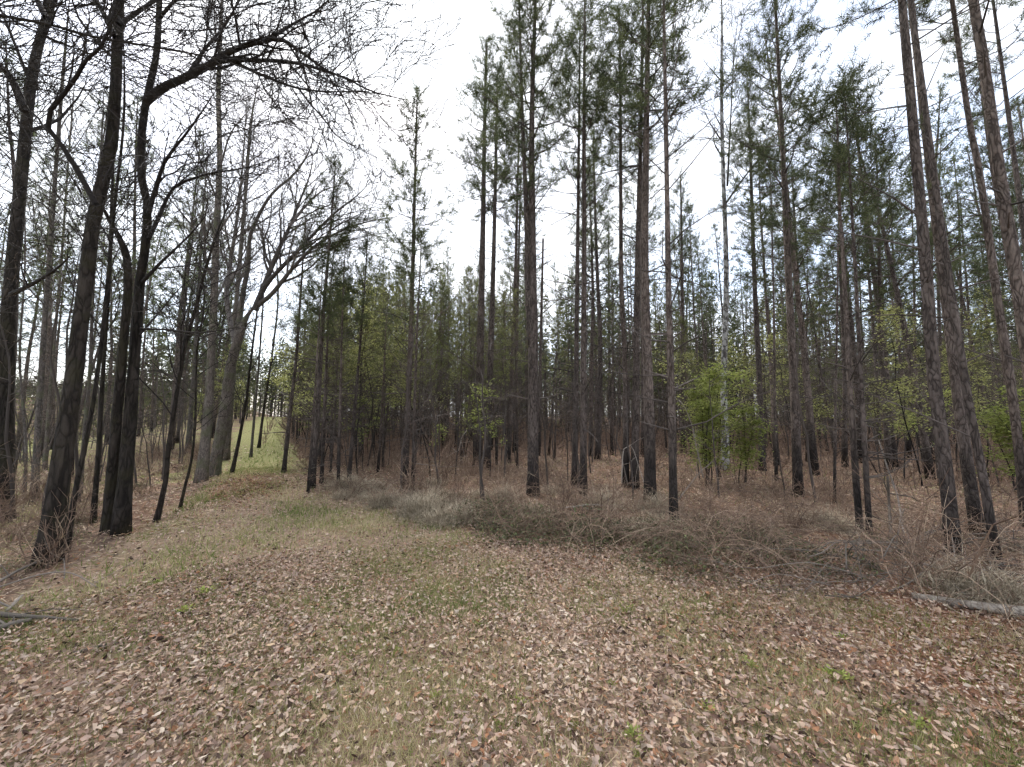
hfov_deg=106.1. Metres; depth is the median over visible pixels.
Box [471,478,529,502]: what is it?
dead grass clump
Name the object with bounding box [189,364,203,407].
leafy sapling
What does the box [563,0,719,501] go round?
pine tree
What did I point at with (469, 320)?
pine tree
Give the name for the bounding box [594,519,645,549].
vine mound
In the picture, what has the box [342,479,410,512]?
dead grass clump
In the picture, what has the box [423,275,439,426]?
pine tree
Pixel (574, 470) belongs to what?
pine tree
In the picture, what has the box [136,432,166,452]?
bare shrub
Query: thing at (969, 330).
pine tree
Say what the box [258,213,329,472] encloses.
pine tree
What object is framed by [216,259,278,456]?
hardwood tree
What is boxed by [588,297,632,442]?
pine tree
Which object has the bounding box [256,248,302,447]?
hardwood tree
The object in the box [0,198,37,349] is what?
pine tree
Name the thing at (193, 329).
pine tree
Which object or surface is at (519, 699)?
weed
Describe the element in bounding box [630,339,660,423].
pine tree
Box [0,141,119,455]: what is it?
pine tree
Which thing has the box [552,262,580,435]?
pine tree
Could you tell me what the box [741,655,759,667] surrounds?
weed
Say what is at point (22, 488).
bare shrub
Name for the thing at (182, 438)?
bare sapling
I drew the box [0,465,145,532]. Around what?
bare shrub
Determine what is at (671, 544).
vine mound
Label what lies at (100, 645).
fallen branch
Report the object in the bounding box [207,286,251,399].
pine tree
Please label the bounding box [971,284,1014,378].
pine tree
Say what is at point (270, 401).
distant forest
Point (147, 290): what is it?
pine tree
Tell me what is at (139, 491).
bare shrub
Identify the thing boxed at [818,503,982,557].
fallen branch
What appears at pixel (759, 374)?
pine tree
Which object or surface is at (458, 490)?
bare shrub
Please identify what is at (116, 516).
hardwood tree
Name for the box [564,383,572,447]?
bare sapling
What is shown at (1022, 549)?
bramble
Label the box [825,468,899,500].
bare shrub
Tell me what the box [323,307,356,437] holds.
pine tree
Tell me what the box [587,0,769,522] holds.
pine tree
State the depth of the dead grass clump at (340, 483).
8.38 m
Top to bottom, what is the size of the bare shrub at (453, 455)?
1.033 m
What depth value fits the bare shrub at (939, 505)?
5.71 m
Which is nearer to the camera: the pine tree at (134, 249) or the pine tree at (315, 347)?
the pine tree at (134, 249)
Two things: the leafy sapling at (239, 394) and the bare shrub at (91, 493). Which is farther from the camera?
the leafy sapling at (239, 394)
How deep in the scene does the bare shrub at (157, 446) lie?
15.23 m
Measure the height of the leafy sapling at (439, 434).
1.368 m
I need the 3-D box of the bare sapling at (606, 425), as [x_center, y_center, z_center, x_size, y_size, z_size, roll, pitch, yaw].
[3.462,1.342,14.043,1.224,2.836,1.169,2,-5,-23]
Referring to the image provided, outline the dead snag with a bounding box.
[538,238,547,455]
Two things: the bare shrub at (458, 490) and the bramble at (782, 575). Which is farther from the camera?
the bare shrub at (458, 490)
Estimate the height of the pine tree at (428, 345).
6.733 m
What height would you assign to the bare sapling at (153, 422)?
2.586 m
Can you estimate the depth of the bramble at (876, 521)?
4.16 m
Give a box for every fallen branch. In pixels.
[0,528,167,586]
[0,559,41,581]
[0,594,23,611]
[0,608,80,631]
[0,618,31,630]
[44,539,64,578]
[73,642,124,653]
[603,428,627,484]
[621,437,643,485]
[660,534,865,594]
[678,453,718,500]
[679,400,703,477]
[681,519,842,563]
[682,559,830,591]
[714,549,830,595]
[751,522,835,591]
[767,554,896,613]
[778,540,942,576]
[782,505,922,566]
[797,519,875,556]
[798,521,878,581]
[801,539,871,596]
[814,570,980,622]
[816,517,924,581]
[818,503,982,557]
[825,532,929,598]
[836,516,906,566]
[837,519,900,576]
[837,549,920,581]
[841,495,880,557]
[844,511,938,553]
[845,538,882,603]
[845,560,897,582]
[849,474,920,540]
[861,495,915,534]
[871,440,903,530]
[883,485,951,559]
[888,535,953,593]
[904,513,1001,571]
[905,551,1010,597]
[907,519,982,568]
[909,562,1023,601]
[920,503,1023,533]
[939,492,1023,548]
[939,546,1022,568]
[941,522,961,608]
[943,518,1023,572]
[961,535,1021,581]
[969,518,1023,534]
[972,518,1022,548]
[975,505,1021,548]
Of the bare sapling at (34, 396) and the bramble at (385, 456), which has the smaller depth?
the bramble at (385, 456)
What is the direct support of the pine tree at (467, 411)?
on the ground at (312, 544)
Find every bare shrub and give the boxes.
[0,441,50,526]
[0,456,50,523]
[0,464,45,518]
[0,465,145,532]
[0,467,99,575]
[0,473,95,544]
[0,491,41,542]
[6,468,133,530]
[9,466,154,515]
[15,431,89,506]
[15,450,101,484]
[18,474,41,502]
[21,446,145,483]
[26,477,138,503]
[95,454,176,475]
[133,468,184,497]
[135,440,156,465]
[135,453,158,471]
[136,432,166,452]
[136,443,186,460]
[137,451,179,474]
[140,433,184,455]
[170,441,231,479]
[172,433,243,458]
[181,434,200,459]
[308,443,364,467]
[380,438,422,477]
[382,445,427,497]
[388,437,424,459]
[395,441,446,495]
[409,435,433,469]
[409,461,435,478]
[411,438,472,476]
[427,451,491,486]
[429,452,453,481]
[436,442,461,462]
[439,466,473,504]
[439,467,478,504]
[440,439,472,465]
[441,440,467,465]
[452,464,572,537]
[467,474,486,490]
[488,440,524,473]
[506,470,530,504]
[511,451,559,485]
[519,450,597,500]
[527,455,586,530]
[539,453,557,474]
[544,466,573,484]
[568,460,647,520]
[584,475,612,496]
[643,454,699,499]
[665,448,744,511]
[697,459,737,491]
[711,447,757,489]
[734,487,754,503]
[735,455,802,496]
[740,470,837,536]
[750,477,858,534]
[775,477,805,495]
[786,472,842,499]
[790,452,896,513]
[805,447,862,498]
[805,462,830,493]
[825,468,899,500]
[828,456,1023,586]
[871,482,922,506]
[885,475,1000,523]
[915,477,1023,541]
[941,540,979,570]
[946,521,1023,568]
[981,492,1017,515]
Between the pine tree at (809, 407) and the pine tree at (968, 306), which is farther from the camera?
the pine tree at (968, 306)
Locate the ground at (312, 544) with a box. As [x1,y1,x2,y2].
[0,398,1023,766]
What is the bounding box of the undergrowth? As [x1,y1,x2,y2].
[70,411,1023,599]
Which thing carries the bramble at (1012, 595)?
on the ground at (312, 544)
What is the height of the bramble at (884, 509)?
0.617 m
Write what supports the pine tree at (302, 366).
on the ground at (312, 544)
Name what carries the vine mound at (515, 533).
on the ground at (312, 544)
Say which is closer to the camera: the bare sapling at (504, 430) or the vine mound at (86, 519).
the vine mound at (86, 519)
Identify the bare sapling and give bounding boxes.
[0,236,131,512]
[0,255,56,522]
[1,213,166,503]
[15,297,99,473]
[15,326,49,462]
[15,358,53,462]
[15,411,31,469]
[16,344,64,461]
[16,364,62,435]
[16,367,57,452]
[21,283,139,439]
[21,362,84,457]
[30,368,93,461]
[31,360,91,456]
[32,387,61,433]
[65,327,155,470]
[77,349,148,467]
[78,384,125,442]
[79,398,108,448]
[81,380,110,453]
[85,365,155,428]
[90,333,159,437]
[92,417,122,481]
[93,348,181,487]
[106,350,158,420]
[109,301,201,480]
[123,406,159,485]
[137,405,162,461]
[138,331,200,463]
[138,362,178,463]
[141,395,174,450]
[145,376,170,453]
[146,381,184,446]
[147,355,201,463]
[148,408,166,451]
[163,361,198,427]
[165,398,185,451]
[168,368,201,435]
[170,356,220,453]
[288,329,377,459]
[301,359,334,454]
[328,360,348,447]
[328,418,344,467]
[328,419,352,471]
[333,357,374,464]
[334,362,357,428]
[371,368,401,451]
[377,382,398,463]
[380,276,472,489]
[402,351,466,484]
[410,381,440,449]
[420,351,464,467]
[420,364,440,451]
[436,368,476,473]
[442,333,521,502]
[456,297,543,499]
[472,317,523,476]
[492,370,516,461]
[493,273,578,486]
[499,374,527,462]
[505,406,517,469]
[518,362,527,422]
[518,381,527,446]
[538,352,596,490]
[541,363,552,431]
[541,377,555,438]
[543,371,572,461]
[552,404,572,478]
[561,334,586,430]
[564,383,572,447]
[568,376,620,472]
[577,315,642,495]
[587,308,664,453]
[587,342,632,460]
[591,383,621,457]
[602,329,640,435]
[603,349,632,455]
[603,387,622,450]
[604,366,631,435]
[631,345,688,442]
[642,398,678,464]
[665,343,703,452]
[675,375,718,479]
[682,360,754,495]
[733,271,858,501]
[735,361,768,441]
[737,327,809,430]
[738,408,767,474]
[746,413,793,496]
[764,346,789,458]
[811,377,839,447]
[813,364,847,448]
[815,417,832,459]
[826,385,848,451]
[832,343,878,444]
[843,368,909,470]
[863,334,928,466]
[891,370,923,445]
[892,358,932,462]
[903,286,1009,484]
[940,342,1020,451]
[940,354,991,433]
[941,336,996,453]
[971,356,1018,422]
[972,413,998,484]
[976,368,1022,416]
[977,381,1022,416]
[990,369,1023,411]
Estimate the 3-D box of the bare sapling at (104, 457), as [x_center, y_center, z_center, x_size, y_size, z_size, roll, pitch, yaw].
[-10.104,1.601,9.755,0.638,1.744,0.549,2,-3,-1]
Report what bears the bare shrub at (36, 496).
on the ground at (312, 544)
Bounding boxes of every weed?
[175,604,195,612]
[196,584,214,593]
[430,688,440,699]
[493,719,505,729]
[514,693,527,703]
[569,718,578,731]
[618,600,634,612]
[622,721,645,744]
[632,747,646,758]
[698,699,715,713]
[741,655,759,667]
[820,668,834,677]
[826,664,854,681]
[832,631,849,642]
[850,718,862,731]
[899,710,933,734]
[958,675,976,688]
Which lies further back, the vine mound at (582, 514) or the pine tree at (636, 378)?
the pine tree at (636, 378)
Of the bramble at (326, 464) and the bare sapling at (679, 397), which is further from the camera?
the bare sapling at (679, 397)
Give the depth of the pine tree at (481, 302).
12.74 m
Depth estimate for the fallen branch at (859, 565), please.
3.16 m
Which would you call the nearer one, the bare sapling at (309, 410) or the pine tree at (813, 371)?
the bare sapling at (309, 410)
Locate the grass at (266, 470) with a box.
[0,422,1023,766]
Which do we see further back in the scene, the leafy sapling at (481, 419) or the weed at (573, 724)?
the leafy sapling at (481, 419)
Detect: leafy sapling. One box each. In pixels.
[187,394,203,435]
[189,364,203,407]
[197,356,227,398]
[201,340,250,399]
[232,380,244,425]
[262,335,346,458]
[264,367,334,461]
[271,372,307,444]
[303,382,341,451]
[310,341,331,440]
[315,351,354,447]
[324,344,368,459]
[325,337,377,456]
[343,389,377,468]
[348,367,380,421]
[358,372,383,450]
[362,352,433,456]
[367,386,398,450]
[368,399,388,446]
[371,342,430,477]
[381,366,432,449]
[388,381,403,435]
[396,356,426,443]
[411,369,463,447]
[429,423,449,456]
[457,403,484,458]
[463,378,506,475]
[492,357,524,414]
[652,347,721,477]
[665,362,749,484]
[677,379,721,455]
[682,352,720,452]
[687,358,760,479]
[706,340,735,439]
[708,333,765,452]
[717,401,736,433]
[718,336,754,445]
[722,401,784,482]
[732,359,777,453]
[733,374,766,445]
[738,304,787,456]
[756,379,789,445]
[762,333,819,465]
[770,367,877,472]
[801,401,842,440]
[838,388,881,452]
[864,374,881,439]
[865,304,944,486]
[868,373,950,481]
[878,391,924,455]
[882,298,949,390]
[892,389,953,451]
[923,338,981,417]
[926,288,1014,470]
[942,348,977,445]
[942,368,1022,477]
[965,351,1004,402]
[975,384,1023,490]
[997,368,1022,408]
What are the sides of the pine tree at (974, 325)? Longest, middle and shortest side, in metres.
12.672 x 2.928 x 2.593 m
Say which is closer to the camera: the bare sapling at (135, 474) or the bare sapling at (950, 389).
the bare sapling at (135, 474)
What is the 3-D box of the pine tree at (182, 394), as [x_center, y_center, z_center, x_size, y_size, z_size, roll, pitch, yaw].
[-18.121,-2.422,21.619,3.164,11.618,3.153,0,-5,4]
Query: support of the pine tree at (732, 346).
on the ground at (312, 544)
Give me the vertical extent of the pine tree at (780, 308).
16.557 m
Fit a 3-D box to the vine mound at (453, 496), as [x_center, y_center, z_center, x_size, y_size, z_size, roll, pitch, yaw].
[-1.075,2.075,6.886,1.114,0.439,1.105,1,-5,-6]
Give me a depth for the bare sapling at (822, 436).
13.34 m
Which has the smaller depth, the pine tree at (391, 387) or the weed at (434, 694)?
the weed at (434, 694)
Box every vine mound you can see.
[0,551,71,575]
[21,521,99,548]
[74,510,101,525]
[133,477,158,487]
[169,473,185,481]
[425,489,469,505]
[429,491,507,529]
[435,485,473,502]
[440,489,508,524]
[459,492,541,534]
[463,486,550,517]
[463,508,531,534]
[466,498,596,547]
[468,503,554,530]
[483,486,575,540]
[483,507,570,550]
[503,494,638,541]
[544,520,632,553]
[549,506,622,543]
[551,511,630,547]
[560,510,639,549]
[588,507,710,555]
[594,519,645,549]
[595,510,656,541]
[598,508,756,586]
[602,504,673,539]
[617,511,711,558]
[631,527,714,559]
[640,536,726,573]
[688,513,739,531]
[688,514,799,569]
[692,509,783,546]
[694,516,772,556]
[724,509,790,537]
[728,519,827,552]
[731,523,846,577]
[775,532,893,588]
[846,522,932,555]
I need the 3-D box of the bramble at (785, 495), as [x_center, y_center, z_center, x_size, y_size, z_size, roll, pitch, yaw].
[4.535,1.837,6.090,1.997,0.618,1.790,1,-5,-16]
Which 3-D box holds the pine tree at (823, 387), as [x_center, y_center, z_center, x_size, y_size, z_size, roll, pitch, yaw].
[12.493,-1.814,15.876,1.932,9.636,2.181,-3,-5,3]
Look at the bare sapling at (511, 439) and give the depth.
11.32 m
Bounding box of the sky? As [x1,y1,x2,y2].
[0,0,1023,415]
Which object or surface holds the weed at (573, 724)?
on the ground at (312, 544)
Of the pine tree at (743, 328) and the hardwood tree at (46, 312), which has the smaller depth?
the hardwood tree at (46, 312)
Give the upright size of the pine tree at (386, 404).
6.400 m
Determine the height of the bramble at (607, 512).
0.604 m
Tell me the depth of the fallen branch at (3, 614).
2.85 m
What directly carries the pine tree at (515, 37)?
on the ground at (312, 544)
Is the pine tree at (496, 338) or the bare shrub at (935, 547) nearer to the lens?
the bare shrub at (935, 547)
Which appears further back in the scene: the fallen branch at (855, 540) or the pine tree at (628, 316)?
the pine tree at (628, 316)
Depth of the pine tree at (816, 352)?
25.06 m
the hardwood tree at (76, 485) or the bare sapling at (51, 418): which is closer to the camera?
the hardwood tree at (76, 485)
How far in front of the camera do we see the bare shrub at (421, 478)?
7.32 m
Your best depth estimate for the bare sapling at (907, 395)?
11.89 m
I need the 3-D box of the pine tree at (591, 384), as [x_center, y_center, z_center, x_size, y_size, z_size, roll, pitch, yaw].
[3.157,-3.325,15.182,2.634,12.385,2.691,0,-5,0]
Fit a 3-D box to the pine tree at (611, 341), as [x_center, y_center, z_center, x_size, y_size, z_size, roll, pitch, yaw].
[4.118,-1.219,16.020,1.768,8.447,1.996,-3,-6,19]
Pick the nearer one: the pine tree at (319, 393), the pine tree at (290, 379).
the pine tree at (319, 393)
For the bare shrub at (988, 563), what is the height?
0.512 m
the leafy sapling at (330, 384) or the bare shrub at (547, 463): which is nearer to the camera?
the bare shrub at (547, 463)
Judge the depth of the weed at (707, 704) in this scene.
2.03 m
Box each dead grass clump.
[301,468,372,491]
[316,471,345,481]
[319,487,357,502]
[320,472,374,487]
[340,478,382,496]
[341,475,373,488]
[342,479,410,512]
[347,486,378,503]
[349,475,395,492]
[378,488,450,524]
[383,490,433,523]
[392,486,452,507]
[392,491,448,516]
[395,484,430,500]
[396,499,476,533]
[415,473,449,487]
[426,484,449,493]
[434,497,481,528]
[439,495,479,511]
[439,497,467,509]
[465,485,500,498]
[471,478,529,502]
[512,495,567,520]
[540,482,563,494]
[568,481,639,512]
[608,510,683,545]
[628,488,706,516]
[632,499,690,516]
[637,505,692,530]
[792,500,880,528]
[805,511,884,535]
[857,541,1023,620]
[912,549,1023,621]
[976,529,1023,553]
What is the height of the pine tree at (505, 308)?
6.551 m
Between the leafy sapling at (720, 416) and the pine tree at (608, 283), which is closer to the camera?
the leafy sapling at (720, 416)
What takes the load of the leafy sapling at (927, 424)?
on the ground at (312, 544)
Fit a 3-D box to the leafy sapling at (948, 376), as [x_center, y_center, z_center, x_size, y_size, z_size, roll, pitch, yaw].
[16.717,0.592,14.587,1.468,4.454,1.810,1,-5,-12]
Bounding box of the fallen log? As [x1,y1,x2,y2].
[911,592,1023,615]
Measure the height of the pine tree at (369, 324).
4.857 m
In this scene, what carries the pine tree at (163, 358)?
on the ground at (312, 544)
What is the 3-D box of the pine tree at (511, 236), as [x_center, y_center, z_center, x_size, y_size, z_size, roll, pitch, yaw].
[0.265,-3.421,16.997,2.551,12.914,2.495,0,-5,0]
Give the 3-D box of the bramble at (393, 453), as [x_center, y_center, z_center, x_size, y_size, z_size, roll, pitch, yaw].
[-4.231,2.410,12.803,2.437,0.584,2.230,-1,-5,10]
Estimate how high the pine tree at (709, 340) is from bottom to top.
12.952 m
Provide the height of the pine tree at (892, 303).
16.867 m
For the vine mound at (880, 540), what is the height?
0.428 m
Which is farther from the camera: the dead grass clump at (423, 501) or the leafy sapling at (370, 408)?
the leafy sapling at (370, 408)
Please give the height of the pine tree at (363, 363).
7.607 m
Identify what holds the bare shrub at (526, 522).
on the ground at (312, 544)
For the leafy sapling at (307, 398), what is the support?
on the ground at (312, 544)
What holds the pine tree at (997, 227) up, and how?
on the ground at (312, 544)
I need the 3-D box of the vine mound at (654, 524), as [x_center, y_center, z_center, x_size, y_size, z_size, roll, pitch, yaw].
[1.897,1.875,4.959,1.381,0.590,1.359,2,-5,-24]
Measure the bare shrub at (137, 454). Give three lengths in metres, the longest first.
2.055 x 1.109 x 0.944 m
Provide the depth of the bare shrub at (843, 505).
6.25 m
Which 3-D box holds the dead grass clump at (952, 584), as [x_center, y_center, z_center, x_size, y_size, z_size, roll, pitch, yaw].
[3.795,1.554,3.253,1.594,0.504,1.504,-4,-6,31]
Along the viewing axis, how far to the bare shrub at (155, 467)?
10.23 m
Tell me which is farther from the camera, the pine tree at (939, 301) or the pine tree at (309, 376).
the pine tree at (309, 376)
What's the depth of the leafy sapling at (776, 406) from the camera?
19.79 m
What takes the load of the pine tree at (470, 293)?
on the ground at (312, 544)
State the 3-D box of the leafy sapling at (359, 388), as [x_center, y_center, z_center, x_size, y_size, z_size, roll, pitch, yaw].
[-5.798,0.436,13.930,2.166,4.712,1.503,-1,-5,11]
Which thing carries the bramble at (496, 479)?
on the ground at (312, 544)
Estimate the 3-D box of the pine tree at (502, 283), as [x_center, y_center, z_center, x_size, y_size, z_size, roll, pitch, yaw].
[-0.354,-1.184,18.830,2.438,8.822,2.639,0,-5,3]
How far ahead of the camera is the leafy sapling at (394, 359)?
10.76 m
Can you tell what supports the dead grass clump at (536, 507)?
on the ground at (312, 544)
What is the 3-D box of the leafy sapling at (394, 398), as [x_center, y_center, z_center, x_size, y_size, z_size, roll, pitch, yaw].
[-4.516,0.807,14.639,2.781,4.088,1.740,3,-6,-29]
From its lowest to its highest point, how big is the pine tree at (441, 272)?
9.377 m
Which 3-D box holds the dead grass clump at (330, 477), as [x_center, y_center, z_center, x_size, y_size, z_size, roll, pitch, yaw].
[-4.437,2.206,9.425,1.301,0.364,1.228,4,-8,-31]
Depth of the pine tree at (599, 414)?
14.22 m
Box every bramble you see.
[258,466,347,490]
[265,457,320,470]
[266,466,405,507]
[285,453,359,475]
[291,459,381,479]
[317,474,416,508]
[342,478,436,514]
[354,446,420,471]
[358,453,400,468]
[372,449,423,463]
[421,456,511,483]
[433,459,539,492]
[455,479,560,516]
[461,464,513,481]
[464,464,543,490]
[483,493,548,519]
[491,465,571,489]
[491,500,711,598]
[505,475,679,516]
[507,472,644,524]
[534,506,731,575]
[569,472,662,496]
[587,503,818,613]
[601,482,668,503]
[605,494,695,521]
[608,509,893,642]
[628,487,757,532]
[641,495,777,558]
[665,499,798,546]
[665,511,934,641]
[682,499,827,560]
[693,524,935,625]
[716,481,895,551]
[719,477,853,530]
[736,499,1023,651]
[787,500,1023,579]
[805,489,1023,556]
[845,492,1021,546]
[849,493,1023,556]
[858,521,1023,618]
[877,503,1023,567]
[894,548,1023,671]
[940,517,1023,570]
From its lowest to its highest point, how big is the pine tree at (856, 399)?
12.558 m
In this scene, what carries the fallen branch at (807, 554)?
on the ground at (312, 544)
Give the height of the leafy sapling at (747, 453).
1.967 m
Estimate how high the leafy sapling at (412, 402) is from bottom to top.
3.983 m
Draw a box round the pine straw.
[0,453,1023,766]
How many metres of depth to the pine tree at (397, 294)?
14.74 m
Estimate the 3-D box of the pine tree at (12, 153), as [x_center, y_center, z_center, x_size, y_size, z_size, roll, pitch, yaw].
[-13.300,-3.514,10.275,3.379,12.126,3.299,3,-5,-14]
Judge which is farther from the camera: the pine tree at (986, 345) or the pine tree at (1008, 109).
the pine tree at (986, 345)
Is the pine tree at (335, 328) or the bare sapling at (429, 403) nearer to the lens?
the pine tree at (335, 328)
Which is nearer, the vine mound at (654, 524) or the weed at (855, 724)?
the weed at (855, 724)
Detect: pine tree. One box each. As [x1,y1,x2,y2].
[0,36,84,410]
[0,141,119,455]
[0,188,75,450]
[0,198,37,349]
[0,249,40,391]
[6,88,135,476]
[16,313,38,390]
[18,197,72,449]
[23,236,98,442]
[58,267,122,431]
[63,235,121,418]
[69,89,188,373]
[93,209,145,444]
[106,206,175,405]
[115,251,173,436]
[128,282,174,431]
[131,128,234,448]
[143,170,223,449]
[146,212,218,444]
[150,251,222,443]
[171,231,248,435]
[174,200,257,386]
[186,271,225,424]
[197,250,248,405]
[198,223,263,437]
[198,278,247,407]
[199,251,243,385]
[205,294,241,397]
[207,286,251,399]
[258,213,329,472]
[274,147,377,488]
[274,283,316,444]
[276,322,307,431]
[277,243,352,493]
[278,319,313,439]
[283,285,318,439]
[285,295,310,429]
[287,318,316,435]
[288,229,366,484]
[295,282,359,463]
[296,315,317,434]
[296,320,322,436]
[297,269,366,453]
[299,283,334,407]
[301,331,327,424]
[302,286,331,420]
[306,231,373,489]
[309,303,362,465]
[311,318,347,440]
[315,284,358,471]
[316,280,379,453]
[321,228,399,477]
[321,274,355,451]
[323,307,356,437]
[332,262,388,462]
[332,289,394,474]
[335,284,383,454]
[339,275,396,461]
[341,261,358,388]
[342,289,375,419]
[344,75,462,486]
[345,273,389,430]
[345,298,382,441]
[345,316,379,438]
[354,307,428,465]
[356,271,407,467]
[358,273,392,443]
[361,274,411,472]
[362,305,386,437]
[365,268,424,449]
[369,285,404,426]
[370,241,400,420]
[377,319,381,438]
[378,285,420,447]
[379,329,399,422]
[381,268,414,440]
[381,295,429,437]
[383,220,448,487]
[387,259,422,435]
[391,258,420,366]
[395,296,444,472]
[397,284,431,437]
[400,281,426,430]
[400,299,440,454]
[402,296,440,427]
[411,279,460,448]
[411,302,443,444]
[418,266,456,446]
[418,273,463,442]
[418,301,455,417]
[419,321,444,438]
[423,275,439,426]
[424,286,460,448]
[425,290,440,424]
[425,297,461,434]
[430,245,465,441]
[432,300,476,461]
[434,291,475,452]
[436,288,460,421]
[438,262,465,429]
[440,30,528,465]
[440,275,486,446]
[440,294,494,456]
[446,279,497,414]
[447,261,487,447]
[449,321,470,437]
[450,275,474,433]
[453,248,485,441]
[454,299,476,436]
[455,57,540,467]
[458,289,520,464]
[459,0,598,496]
[461,266,488,429]
[471,302,502,405]
[474,295,508,449]
[476,107,556,463]
[476,266,489,407]
[483,304,509,418]
[484,290,527,452]
[484,292,506,411]
[485,275,525,426]
[493,286,538,467]
[494,298,521,436]
[494,303,520,441]
[495,241,526,411]
[495,301,526,445]
[496,172,540,452]
[506,200,548,418]
[508,248,543,406]
[510,251,538,411]
[515,0,645,494]
[518,275,544,427]
[519,254,547,404]
[534,0,625,485]
[538,283,579,454]
[538,306,572,458]
[539,260,567,428]
[549,264,574,436]
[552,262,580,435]
[559,0,679,487]
[559,286,597,424]
[560,271,589,432]
[560,337,579,414]
[561,156,617,456]
[562,262,597,393]
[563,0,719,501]
[563,126,630,459]
[571,220,625,436]
[579,289,606,414]
[580,0,706,489]
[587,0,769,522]
[587,277,611,427]
[587,315,615,414]
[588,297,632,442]
[594,260,629,454]
[596,223,622,423]
[596,253,633,433]
[605,116,677,456]
[608,238,658,423]
[613,237,653,429]
[616,203,660,400]
[629,339,664,420]
[630,283,662,407]
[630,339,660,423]
[649,261,664,379]
[650,278,679,450]
[651,293,678,437]
[651,342,661,419]
[652,325,666,430]
[654,165,715,452]
[659,223,707,446]
[660,307,694,440]
[662,218,699,428]
[664,234,709,425]
[664,287,695,409]
[665,312,692,422]
[671,199,722,439]
[673,313,705,439]
[673,318,692,421]
[674,316,702,456]
[677,237,721,426]
[687,267,709,374]
[687,279,718,395]
[688,270,728,430]
[692,299,735,429]
[693,277,732,427]
[704,221,746,448]
[708,79,797,470]
[712,0,889,496]
[713,346,736,408]
[720,287,748,415]
[727,270,764,434]
[728,140,827,480]
[728,245,780,425]
[728,258,759,419]
[729,21,895,475]
[729,142,810,466]
[729,298,746,423]
[736,297,788,446]
[738,287,761,429]
[740,58,975,531]
[741,326,770,414]
[746,317,768,417]
[761,155,837,461]
[764,231,802,427]
[765,260,797,332]
[767,231,815,434]
[768,317,814,428]
[770,236,825,436]
[775,0,987,557]
[776,238,837,421]
[776,325,801,414]
[777,139,900,502]
[779,0,1007,537]
[780,51,973,535]
[781,227,841,454]
[796,120,892,467]
[796,121,909,462]
[796,269,841,447]
[798,298,834,411]
[798,306,840,444]
[800,321,833,432]
[801,101,984,479]
[802,253,838,425]
[805,66,965,466]
[809,256,840,416]
[809,306,841,450]
[815,242,875,436]
[817,123,933,471]
[826,167,912,443]
[832,0,1007,569]
[834,314,868,376]
[839,234,884,427]
[842,0,1023,526]
[850,243,911,429]
[857,180,925,442]
[861,297,904,426]
[862,153,950,457]
[864,309,918,416]
[865,280,911,390]
[875,163,934,448]
[875,261,924,407]
[881,76,993,461]
[884,255,920,429]
[891,302,924,417]
[893,137,981,451]
[894,285,925,424]
[914,142,998,402]
[924,327,952,414]
[926,0,1023,414]
[933,192,1002,407]
[934,139,1023,433]
[934,178,1016,442]
[935,251,986,430]
[935,294,951,428]
[943,294,983,396]
[945,79,1023,395]
[956,0,1023,380]
[958,247,1017,442]
[962,226,1019,404]
[964,286,1020,403]
[964,320,1000,434]
[965,123,1023,389]
[966,281,1014,376]
[968,240,1007,407]
[969,229,1021,415]
[969,309,1023,447]
[971,95,1023,386]
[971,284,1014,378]
[972,105,1023,366]
[973,169,1023,386]
[980,165,1023,397]
[993,106,1023,383]
[1010,317,1020,385]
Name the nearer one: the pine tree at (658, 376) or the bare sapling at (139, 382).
the bare sapling at (139, 382)
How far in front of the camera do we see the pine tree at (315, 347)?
20.85 m
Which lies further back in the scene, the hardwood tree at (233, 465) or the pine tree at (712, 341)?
the pine tree at (712, 341)
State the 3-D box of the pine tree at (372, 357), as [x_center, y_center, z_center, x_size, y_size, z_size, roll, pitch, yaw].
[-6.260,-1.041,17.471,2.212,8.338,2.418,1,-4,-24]
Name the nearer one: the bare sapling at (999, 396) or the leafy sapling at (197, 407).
the bare sapling at (999, 396)
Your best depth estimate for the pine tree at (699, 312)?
31.42 m
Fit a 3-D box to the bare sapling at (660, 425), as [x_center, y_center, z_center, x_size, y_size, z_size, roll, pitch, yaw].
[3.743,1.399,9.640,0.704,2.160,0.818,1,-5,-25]
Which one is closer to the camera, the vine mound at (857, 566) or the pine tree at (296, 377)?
the vine mound at (857, 566)
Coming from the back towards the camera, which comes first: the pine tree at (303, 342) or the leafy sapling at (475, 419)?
the pine tree at (303, 342)
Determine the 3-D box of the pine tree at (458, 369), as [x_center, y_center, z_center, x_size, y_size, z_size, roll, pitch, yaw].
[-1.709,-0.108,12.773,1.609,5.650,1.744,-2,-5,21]
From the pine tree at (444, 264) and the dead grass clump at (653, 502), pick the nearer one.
the dead grass clump at (653, 502)
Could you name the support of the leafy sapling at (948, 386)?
on the ground at (312, 544)
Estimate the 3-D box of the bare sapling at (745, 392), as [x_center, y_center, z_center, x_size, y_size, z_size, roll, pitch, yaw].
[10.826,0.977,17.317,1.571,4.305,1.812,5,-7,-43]
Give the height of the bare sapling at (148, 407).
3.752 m
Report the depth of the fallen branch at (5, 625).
2.77 m
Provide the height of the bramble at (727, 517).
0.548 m
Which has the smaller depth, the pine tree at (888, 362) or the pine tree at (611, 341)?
the pine tree at (611, 341)
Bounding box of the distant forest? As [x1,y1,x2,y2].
[15,262,1023,447]
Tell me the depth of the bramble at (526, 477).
8.17 m
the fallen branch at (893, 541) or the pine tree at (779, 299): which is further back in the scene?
the pine tree at (779, 299)
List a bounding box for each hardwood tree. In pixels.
[0,0,122,519]
[0,0,201,568]
[0,0,221,552]
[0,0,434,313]
[0,2,146,501]
[0,154,60,494]
[3,57,181,493]
[13,3,187,523]
[39,21,86,470]
[68,160,272,522]
[93,0,460,536]
[119,0,286,482]
[128,245,248,507]
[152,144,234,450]
[166,21,442,476]
[200,67,285,459]
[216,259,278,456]
[216,262,282,472]
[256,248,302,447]
[673,0,808,470]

